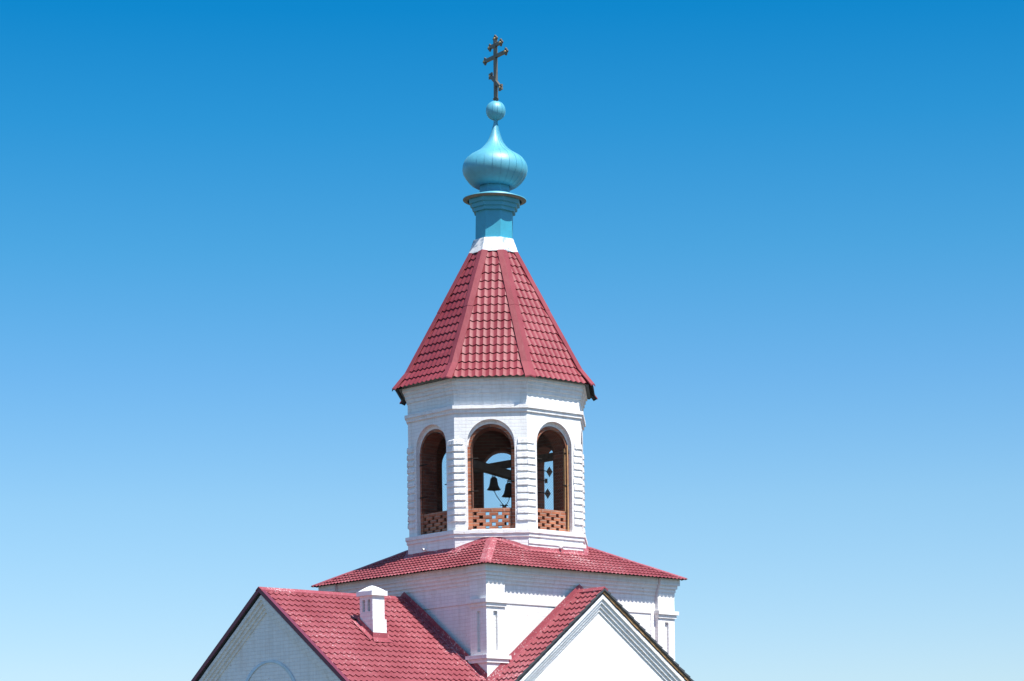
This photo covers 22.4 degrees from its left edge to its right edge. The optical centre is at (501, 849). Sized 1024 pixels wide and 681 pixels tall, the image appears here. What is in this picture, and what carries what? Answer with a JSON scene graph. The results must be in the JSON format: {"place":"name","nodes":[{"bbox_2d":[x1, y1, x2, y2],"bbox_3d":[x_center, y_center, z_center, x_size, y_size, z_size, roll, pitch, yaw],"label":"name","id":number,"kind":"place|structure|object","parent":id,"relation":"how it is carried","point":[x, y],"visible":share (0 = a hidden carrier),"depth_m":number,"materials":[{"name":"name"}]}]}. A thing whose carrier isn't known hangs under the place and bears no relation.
{"place":"outdoors","nodes":[
{"label":"outdoors","id":0,"kind":"place"},
{"bbox_2d":[0,0,1023,680],"label":"sky","id":1,"kind":"structure","parent":0,"point":[779,244],"materials":[{"name":"blue"}]},
{"label":"ground","id":2,"kind":"structure","parent":0,"visible":0},
{"bbox_2d":[191,35,693,680],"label":"church","id":3,"kind":"structure","parent":2,"relation":"on","point":[533,589],"depth_m":55.11,"materials":[{"name":"white paint"}]},
{"bbox_2d":[487,474,499,490],"bbox_3d":[-0.174,-8.128,56.830,0.300,0.520,0.300,-1,0,0],"label":"church bell","id":4,"kind":"object","parent":3,"relation":"hanging from","point":[492,480],"visible":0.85,"depth_m":56.76,"materials":[{"name":"brown metal"}]},
{"bbox_2d":[502,479,510,497],"bbox_3d":[0.161,-8.083,57.510,0.320,0.540,0.320,-1,0,0],"label":"church bell","id":5,"kind":"object","parent":3,"relation":"hanging from","point":[507,488],"visible":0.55,"depth_m":57.43,"materials":[{"name":"brown metal"}]},
{"bbox_2d":[538,488,550,498],"bbox_3d":[0.827,-7.821,56.864,0.509,0.233,0.065,-1,0,-2],"label":"metal plate","id":6,"kind":"object","parent":3,"relation":"attached to","point":[546,493],"visible":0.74,"depth_m":56.86,"materials":[{"name":"metal"}]},
{"bbox_2d":[537,467,551,476],"bbox_3d":[0.866,-8.302,56.864,0.509,0.233,0.065,-1,0,-2],"label":"metal plate","id":7,"kind":"object","parent":3,"relation":"attached to","point":[550,471],"visible":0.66,"depth_m":56.86,"materials":[{"name":"metal"}]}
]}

